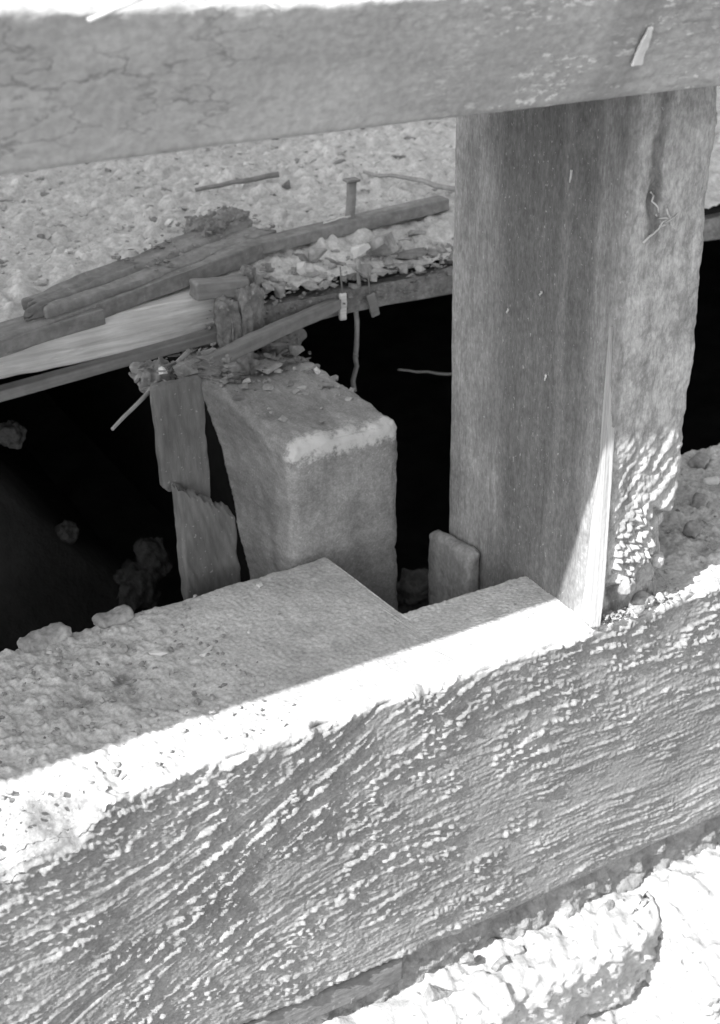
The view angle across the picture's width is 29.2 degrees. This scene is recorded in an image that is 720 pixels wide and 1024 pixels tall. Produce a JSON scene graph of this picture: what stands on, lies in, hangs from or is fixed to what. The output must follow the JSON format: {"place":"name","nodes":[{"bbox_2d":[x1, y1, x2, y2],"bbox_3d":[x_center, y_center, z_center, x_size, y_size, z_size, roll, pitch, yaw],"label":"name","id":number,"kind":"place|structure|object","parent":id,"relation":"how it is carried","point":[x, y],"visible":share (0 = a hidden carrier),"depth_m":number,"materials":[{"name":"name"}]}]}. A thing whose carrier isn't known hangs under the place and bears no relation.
{"place":"outdoors","nodes":[
{"label":"outdoors","id":0,"kind":"place"},
{"bbox_2d":[0,239,719,651],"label":"crawl space ground","id":1,"kind":"structure","parent":0,"point":[58,467],"depth_m":2.16,"materials":[{"name":"soil"}]},
{"bbox_2d":[0,419,26,448],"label":"buried stone","id":2,"kind":"object","parent":1,"relation":"on","point":[13,433],"visible":1,"depth_m":1.04,"materials":[{"name":"grey stone"}]},
{"bbox_2d":[55,520,79,543],"bbox_3d":[-0.234,0.017,1.103,0.020,0.019,0.020,-23,35,-35],"label":"buried stone","id":3,"kind":"object","parent":1,"relation":"on","point":[67,531],"visible":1,"depth_m":1.10,"materials":[{"name":"grey stone"}]},
{"bbox_2d":[113,557,162,613],"bbox_3d":[-0.192,0.065,1.156,0.053,0.053,0.040,-23,35,-35],"label":"buried stone","id":4,"kind":"object","parent":1,"relation":"on","point":[138,583],"visible":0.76,"depth_m":1.14,"materials":[{"name":"grey stone"}]},
{"bbox_2d":[133,536,172,578],"bbox_3d":[-0.173,0.038,1.154,0.029,0.039,0.027,-23,35,-35],"label":"buried stone","id":5,"kind":"object","parent":4,"relation":"on","point":[152,554],"visible":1,"depth_m":1.15,"materials":[{"name":"grey stone"}]},
{"bbox_2d":[396,568,428,613],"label":"mortar block","id":6,"kind":"structure","parent":1,"relation":"on","point":[412,586],"depth_m":1.00,"materials":[{"name":"grey concrete"}]},
{"bbox_2d":[398,369,451,375],"bbox_3d":[0.070,-0.134,1.321,0.078,0.024,0.004,-16,31,-25],"label":"twig","id":7,"kind":"object","parent":1,"relation":"on","point":[436,373],"visible":0.78,"depth_m":1.32,"materials":[{"name":"grey wood"}]},
{"bbox_2d":[0,86,719,321],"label":"floor","id":8,"kind":"structure","parent":0,"point":[18,284],"depth_m":1.18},
{"bbox_2d":[21,206,275,320],"bbox_3d":[-0.156,-0.184,1.000,0.058,0.027,0.241,19,34,33],"label":"rotten plank","id":9,"kind":"object","parent":8,"relation":"on","point":[83,289],"visible":0.98,"depth_m":0.99,"materials":[{"name":"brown wood"}]},
{"bbox_2d":[114,207,278,270],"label":"rot crumbs","id":10,"kind":"object","parent":9,"relation":"on","point":[168,264],"visible":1,"depth_m":1.02,"materials":[{"name":"grey wood"}]},
{"bbox_2d":[195,172,279,191],"bbox_3d":[-0.106,-0.286,1.195,0.078,0.008,0.007,-16,31,-25],"label":"dark stick","id":11,"kind":"object","parent":8,"relation":"on","point":[245,180],"visible":1,"depth_m":1.19,"materials":[{"name":"grey wood"}]},
{"bbox_2d":[282,179,290,188],"bbox_3d":[-0.063,-0.284,1.198,0.010,0.007,0.017,23,36,38],"label":"dark wood lump","id":12,"kind":"object","parent":8,"relation":"on","point":[286,185],"visible":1,"depth_m":1.19,"materials":[{"name":"grey wood"}]},
{"bbox_2d":[296,261,305,274],"bbox_3d":[-0.043,-0.182,1.034,0.007,0.011,0.008,12,31,24],"label":"mortar piece","id":13,"kind":"object","parent":8,"relation":"on","point":[301,268],"visible":1,"depth_m":1.03,"materials":[{"name":"white concrete"}]},
{"bbox_2d":[308,248,326,262],"bbox_3d":[-0.032,-0.196,1.047,0.016,0.010,0.009,-10,29,-15],"label":"mortar piece","id":14,"kind":"object","parent":8,"relation":"on","point":[315,254],"visible":1,"depth_m":1.04,"materials":[{"name":"grey concrete"}]},
{"bbox_2d":[339,266,346,319],"bbox_3d":[-0.014,-0.164,1.035,0.006,0.041,0.005,-16,31,-25],"label":"hanging sliver","id":15,"kind":"object","parent":8,"relation":"hanging from","point":[343,310],"visible":1,"depth_m":1.04,"materials":[{"name":"white wood"}]},
{"bbox_2d":[253,195,448,254],"bbox_3d":[-0.016,-0.223,1.079,0.203,0.011,0.017,-19,33,-28],"label":"straight batten","id":16,"kind":"object","parent":8,"relation":"on","point":[369,219],"visible":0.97,"depth_m":1.08,"materials":[{"name":"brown wood"}]},
{"bbox_2d":[323,215,350,223],"bbox_3d":[-0.018,-0.228,1.076,0.022,0.004,0.005,-16,31,-25],"label":"pale straw","id":17,"kind":"object","parent":16,"relation":"on","point":[336,219],"visible":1,"depth_m":1.07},
{"bbox_2d":[342,177,360,218],"bbox_3d":[-0.006,-0.240,1.083,0.014,0.043,0.013,-16,31,-25],"label":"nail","id":18,"kind":"object","parent":16,"relation":"on","point":[351,183],"visible":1,"depth_m":1.08,"materials":[{"name":"grey metal"}]},
{"bbox_2d":[249,231,453,298],"bbox_3d":[0.025,-0.205,1.075,0.269,0.028,0.066,-16,31,-25],"label":"rubble","id":19,"kind":"object","parent":8,"relation":"on","point":[420,263],"depth_m":1.06,"materials":[{"name":"grey stone"}]},
{"bbox_2d":[256,271,263,286],"bbox_3d":[-0.077,-0.172,1.016,0.008,0.014,0.016,15,32,29],"label":"mortar piece","id":20,"kind":"object","parent":19,"relation":"on","point":[260,279],"visible":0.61,"depth_m":1.01,"materials":[{"name":"grey concrete"}]},
{"bbox_2d":[353,264,377,278],"bbox_3d":[0.004,-0.182,1.046,0.022,0.011,0.012,-22,34,-34],"label":"mortar piece","id":21,"kind":"object","parent":19,"relation":"on","point":[362,272],"visible":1,"depth_m":1.04,"materials":[{"name":"grey concrete"}]},
{"bbox_2d":[407,230,425,235],"bbox_3d":[0.045,-0.221,1.095,0.008,0.006,0.020,23,36,38],"label":"mortar piece","id":22,"kind":"object","parent":19,"relation":"on","point":[413,232],"visible":1,"depth_m":1.09,"materials":[{"name":"grey concrete"}]},
{"bbox_2d":[350,258,360,391],"bbox_3d":[-0.004,-0.143,1.062,0.008,0.108,0.008,-16,31,-25],"label":"hanging twig","id":23,"kind":"object","parent":8,"relation":"hanging from","point":[356,347],"visible":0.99,"depth_m":1.07,"materials":[{"name":"grey wood"}]},
{"bbox_2d":[0,119,717,285],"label":"gravel","id":24,"kind":"structure","parent":8,"relation":"on","point":[46,257],"depth_m":1.19,"materials":[{"name":"grey gravel"}]},
{"bbox_2d":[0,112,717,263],"bbox_3d":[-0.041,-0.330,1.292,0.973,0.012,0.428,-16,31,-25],"label":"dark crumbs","id":25,"kind":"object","parent":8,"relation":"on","point":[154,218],"visible":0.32,"depth_m":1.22,"materials":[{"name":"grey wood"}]},
{"bbox_2d":[351,243,370,257],"bbox_3d":[0.000,-0.200,1.056,0.010,0.009,0.017,23,36,38],"label":"lime lump","id":26,"kind":"object","parent":8,"relation":"on","point":[358,250],"visible":1,"depth_m":1.05,"materials":[{"name":"white stone"}]},
{"bbox_2d":[366,267,379,317],"bbox_3d":[0.009,-0.167,1.048,0.011,0.039,0.005,-16,31,-25],"label":"hanging sliver","id":27,"kind":"object","parent":8,"relation":"hanging from","point":[373,306],"visible":1,"depth_m":1.05,"materials":[{"name":"grey wood"}]},
{"bbox_2d":[363,170,454,191],"bbox_3d":[0.046,-0.283,1.181,0.116,0.008,0.007,23,36,38],"label":"thin branch","id":28,"kind":"object","parent":8,"relation":"on","point":[430,183],"visible":0.86,"depth_m":1.18,"materials":[{"name":"grey plant"}]},
{"bbox_2d":[395,247,427,259],"bbox_3d":[0.042,-0.202,1.077,0.032,0.007,0.012,-23,35,-35],"label":"bark plate","id":29,"kind":"object","parent":8,"relation":"on","point":[412,254],"visible":1,"depth_m":1.07,"materials":[{"name":"grey wood"}]},
{"bbox_2d":[230,204,719,299],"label":"subfloor","id":30,"kind":"object","parent":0,"point":[713,210],"visible":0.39,"depth_m":1.06,"materials":[{"name":"grey wood"}]},
{"bbox_2d":[0,286,215,378],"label":"split floor plank","id":31,"kind":"object","parent":30,"relation":"on","point":[181,312],"visible":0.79,"depth_m":0.96,"materials":[{"name":"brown wood"}]},
{"bbox_2d":[0,307,105,353],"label":"tapered board end","id":32,"kind":"object","parent":31,"relation":"on","point":[90,319],"visible":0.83,"depth_m":0.92,"materials":[{"name":"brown wood"}]},
{"bbox_2d":[0,326,216,401],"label":"thin lath","id":33,"kind":"object","parent":31,"relation":"hanging from","point":[41,382],"visible":0.88,"depth_m":0.95,"materials":[{"name":"grey wood"}]},
{"bbox_2d":[0,239,263,357],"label":"rotten batten","id":34,"kind":"object","parent":31,"relation":"on","point":[227,260],"visible":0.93,"depth_m":0.98,"materials":[{"name":"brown wood"}]},
{"bbox_2d":[189,273,248,300],"bbox_3d":[-0.100,-0.160,0.985,0.042,0.016,0.019,-11,29,-24],"label":"sawn wood offcut","id":35,"kind":"object","parent":31,"relation":"on","point":[202,289],"visible":0.97,"depth_m":0.98,"materials":[{"name":"grey wood"}]},
{"bbox_2d":[232,282,264,336],"bbox_3d":[-0.080,-0.145,0.991,0.019,0.040,0.027,21,35,35],"label":"rotten tongue","id":36,"kind":"object","parent":35,"relation":"hanging from","point":[249,299],"visible":0.81,"depth_m":0.98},
{"bbox_2d":[213,294,241,347],"bbox_3d":[-0.094,-0.135,0.986,0.019,0.041,0.018,-7,28,-11],"label":"rotten tongue","id":37,"kind":"object","parent":31,"relation":"attached to","point":[227,317],"visible":0.81,"depth_m":0.98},
{"bbox_2d":[264,212,719,325],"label":"rotted floor header","id":38,"kind":"object","parent":30,"relation":"on","point":[443,284],"visible":0.27,"depth_m":1.06,"materials":[{"name":"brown wood"}]},
{"bbox_2d":[240,264,256,284],"bbox_3d":[-0.080,-0.165,1.000,0.011,0.030,0.010,4,28,9],"label":"rotten tongue","id":39,"kind":"object","parent":38,"relation":"on","point":[248,271],"visible":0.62,"depth_m":0.99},
{"bbox_2d":[177,298,340,378],"bbox_3d":[-0.068,-0.124,0.976,0.012,0.011,0.173,18,33,31],"label":"leaning lath","id":40,"kind":"object","parent":38,"relation":"on","point":[248,343],"visible":0.8,"depth_m":0.98,"materials":[{"name":"grey wood"}]},
{"bbox_2d":[274,282,285,298],"bbox_3d":[-0.059,-0.164,1.020,0.008,0.009,0.013,3,28,9],"label":"mortar piece","id":41,"kind":"object","parent":38,"relation":"on","point":[279,291],"visible":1,"depth_m":1.02,"materials":[{"name":"grey concrete"}]},
{"bbox_2d":[205,263,452,329],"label":"edge crumbs","id":42,"kind":"object","parent":38,"relation":"attached to","point":[356,286],"visible":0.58,"depth_m":1.04,"materials":[{"name":"grey wood"}]},
{"bbox_2d":[434,265,452,274],"bbox_3d":[0.066,-0.188,1.080,0.021,0.008,0.010,-19,33,-30],"label":"mortar piece","id":43,"kind":"object","parent":38,"relation":"on","point":[446,269],"visible":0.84,"depth_m":1.08,"materials":[{"name":"grey concrete"}]},
{"bbox_3d":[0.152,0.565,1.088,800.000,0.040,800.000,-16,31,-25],"label":"ground","id":44,"kind":"structure","parent":0,"visible":0},
{"bbox_2d":[243,815,719,1023],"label":"stone foundation","id":45,"kind":"object","parent":44,"relation":"on","point":[634,938],"visible":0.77,"depth_m":0.97,"materials":[{"name":"grey stone"}]},
{"bbox_2d":[0,443,719,1023],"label":"timber sill","id":46,"kind":"structure","parent":45,"relation":"on","point":[408,783],"depth_m":0.81,"materials":[{"name":"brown wood"}]},
{"bbox_2d":[17,622,71,652],"bbox_3d":[-0.189,0.076,0.825,0.032,0.011,0.018,-23,35,-35],"label":"sill stone","id":47,"kind":"object","parent":46,"relation":"on","point":[45,637],"visible":1,"depth_m":0.82,"materials":[{"name":"grey stone"}]},
{"bbox_2d":[92,604,134,628],"bbox_3d":[-0.151,0.066,0.846,0.025,0.011,0.016,-19,33,-30],"label":"sill stone","id":48,"kind":"object","parent":46,"relation":"on","point":[122,614],"visible":1,"depth_m":0.84,"materials":[{"name":"grey stone"}]},
{"bbox_2d":[149,650,167,655],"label":"sill chip","id":49,"kind":"object","parent":46,"relation":"on","point":[158,652],"visible":1,"depth_m":0.81,"materials":[{"name":"white stone"}]},
{"bbox_2d":[199,645,212,656],"bbox_3d":[-0.091,0.081,0.812,0.007,0.002,0.013,3,28,8],"label":"sill chip","id":50,"kind":"object","parent":46,"relation":"on","point":[205,651],"visible":1,"depth_m":0.81,"materials":[{"name":"grey stone"}]},
{"bbox_2d":[28,348,397,610],"bbox_3d":[-0.476,-0.317,1.682,0.095,0.256,1.902,-16,31,-25],"label":"floor joist","id":51,"kind":"object","parent":46,"relation":"on","point":[302,485],"visible":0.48,"depth_m":0.93,"materials":[{"name":"grey wood"}]},
{"bbox_2d":[150,376,240,599],"bbox_3d":[-0.103,0.065,0.925,0.045,0.327,0.023,-16,31,-25],"label":"broken stud","id":52,"kind":"object","parent":51,"relation":"attached to","point":[206,535],"visible":0.46,"depth_m":0.88,"materials":[{"name":"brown wood"}]},
{"bbox_2d":[111,349,190,430],"bbox_3d":[-0.130,-0.077,0.863,0.004,0.023,0.087,12,31,24],"label":"straw stalk","id":53,"kind":"object","parent":52,"relation":"on","point":[181,358],"visible":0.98,"depth_m":0.85,"materials":[{"name":"grey plant"}]},
{"bbox_2d":[129,356,174,394],"bbox_3d":[-0.132,-0.087,0.883,0.027,0.021,0.033,-11,29,-18],"label":"debris nest","id":54,"kind":"object","parent":52,"relation":"on","point":[145,375],"visible":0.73,"depth_m":0.87,"materials":[{"name":"grey wood"}]},
{"bbox_2d":[158,366,167,374],"bbox_3d":[-0.124,-0.088,0.867,0.006,0.005,0.005,-19,33,-30],"label":"lime lump","id":55,"kind":"object","parent":54,"relation":"on","point":[162,368],"visible":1,"depth_m":0.86,"materials":[{"name":"white stone"}]},
{"bbox_2d":[129,338,310,390],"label":"rot slivers","id":56,"kind":"object","parent":51,"relation":"on","point":[208,372],"visible":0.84,"depth_m":0.89,"materials":[{"name":"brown wood"}]},
{"bbox_2d":[173,360,198,375],"bbox_3d":[-0.110,-0.091,0.872,0.017,0.007,0.011,-19,33,-30],"label":"joist chip","id":57,"kind":"object","parent":56,"relation":"on","point":[185,368],"visible":1,"depth_m":0.87,"materials":[{"name":"grey wood"}]},
{"bbox_2d":[181,342,259,378],"bbox_3d":[-0.101,-0.107,0.992,0.058,0.025,0.046,-6,28,-9],"label":"debris nest","id":58,"kind":"object","parent":51,"relation":"on","point":[247,362],"visible":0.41,"depth_m":0.98,"materials":[{"name":"grey wood"}]},
{"bbox_2d":[242,378,250,382],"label":"joist chip","id":59,"kind":"object","parent":51,"relation":"on","point":[247,380],"visible":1,"depth_m":0.96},
{"bbox_2d":[254,359,281,373],"bbox_3d":[-0.066,-0.104,0.985,0.018,0.007,0.025,23,36,38],"label":"joist chip","id":60,"kind":"object","parent":51,"relation":"on","point":[271,365],"visible":1,"depth_m":0.98,"materials":[{"name":"grey wood"}]},
{"bbox_2d":[211,355,354,422],"bbox_3d":[-0.056,-0.090,0.962,0.080,0.005,0.152,-16,31,-25],"label":"debris","id":61,"kind":"object","parent":51,"relation":"on","point":[243,386],"visible":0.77,"depth_m":0.95,"materials":[{"name":"grey stone"}]},
{"bbox_2d":[261,328,306,355],"bbox_3d":[-0.060,-0.127,1.021,0.034,0.028,0.033,11,30,22],"label":"debris nest","id":62,"kind":"object","parent":51,"relation":"on","point":[299,334],"visible":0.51,"depth_m":1.01,"materials":[{"name":"grey wood"}]},
{"bbox_2d":[289,344,304,356],"bbox_3d":[-0.047,-0.119,1.011,0.010,0.008,0.011,23,36,38],"label":"joist chip","id":63,"kind":"object","parent":51,"relation":"on","point":[295,350],"visible":1,"depth_m":1.01,"materials":[{"name":"grey wood"}]},
{"bbox_2d":[296,362,316,371],"bbox_3d":[-0.038,-0.103,0.985,0.016,0.005,0.008,-7,28,-10],"label":"joist chip","id":64,"kind":"object","parent":51,"relation":"on","point":[307,366],"visible":1,"depth_m":0.98,"materials":[{"name":"grey wood"}]},
{"bbox_2d":[314,367,320,373],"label":"joist chip","id":65,"kind":"object","parent":51,"relation":"on","point":[317,370],"visible":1,"depth_m":0.98,"materials":[{"name":"grey wood"}]},
{"bbox_2d":[0,457,716,821],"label":"sill grit","id":66,"kind":"object","parent":46,"relation":"on","point":[134,733],"visible":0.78,"depth_m":0.77,"materials":[{"name":"grey gravel"}]},
{"bbox_2d":[449,86,716,630],"bbox_3d":[0.126,-0.053,0.857,0.065,0.470,0.173,-16,31,-25],"label":"timber post","id":67,"kind":"object","parent":46,"relation":"on","point":[578,242],"visible":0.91,"depth_m":0.79,"materials":[{"name":"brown wood"}]},
{"bbox_2d":[0,0,719,174],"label":"timber rail","id":68,"kind":"object","parent":67,"relation":"on","point":[85,81],"visible":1,"depth_m":0.52,"materials":[{"name":"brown wood"}]},
{"bbox_2d":[428,530,479,604],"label":"wood block","id":69,"kind":"structure","parent":67,"relation":"attached to","point":[453,561],"depth_m":0.95,"materials":[{"name":"grey wood"}]},
{"bbox_2d":[618,577,635,595],"bbox_3d":[0.159,0.044,0.823,0.009,0.010,0.013,19,34,33],"label":"post foot chip","id":70,"kind":"object","parent":67,"relation":"attached to","point":[625,587],"visible":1,"depth_m":0.82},
{"bbox_2d":[650,551,663,567],"bbox_3d":[0.180,0.029,0.835,0.009,0.010,0.009,6,29,14],"label":"post foot chip","id":71,"kind":"object","parent":67,"relation":"attached to","point":[657,559],"visible":1,"depth_m":0.83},
{"bbox_2d":[628,591,654,614],"bbox_3d":[0.171,0.055,0.842,0.013,0.011,0.020,23,36,38],"label":"post foot chip","id":72,"kind":"object","parent":46,"relation":"on","point":[639,600],"visible":1,"depth_m":0.84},
{"bbox_2d":[601,580,701,626],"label":"foot crumbs","id":73,"kind":"object","parent":46,"relation":"on","point":[618,615],"visible":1,"depth_m":0.83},
{"bbox_2d":[655,592,664,602],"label":"post foot chip","id":74,"kind":"object","parent":46,"relation":"on","point":[659,595],"visible":1,"depth_m":0.85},
{"bbox_2d":[683,520,702,537],"bbox_3d":[0.224,0.011,0.925,0.013,0.012,0.012,-23,35,-35],"label":"sill stone","id":75,"kind":"object","parent":46,"relation":"on","point":[693,528],"visible":1,"depth_m":0.92,"materials":[{"name":"grey stone"}]},
{"bbox_2d":[688,452,710,468],"bbox_3d":[0.252,-0.038,1.021,0.013,0.009,0.020,15,32,28],"label":"sill stone","id":76,"kind":"object","parent":46,"relation":"on","point":[698,460],"visible":1,"depth_m":1.02,"materials":[{"name":"grey stone"}]},
{"bbox_2d":[691,492,708,508],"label":"sill stone","id":77,"kind":"object","parent":46,"relation":"on","point":[699,500],"visible":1,"depth_m":0.96,"materials":[{"name":"grey stone"}]},
{"bbox_2d":[702,476,719,484],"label":"sill stone","id":78,"kind":"object","parent":46,"relation":"on","point":[714,480],"visible":1,"depth_m":0.99,"materials":[{"name":"grey stone"}]}
]}

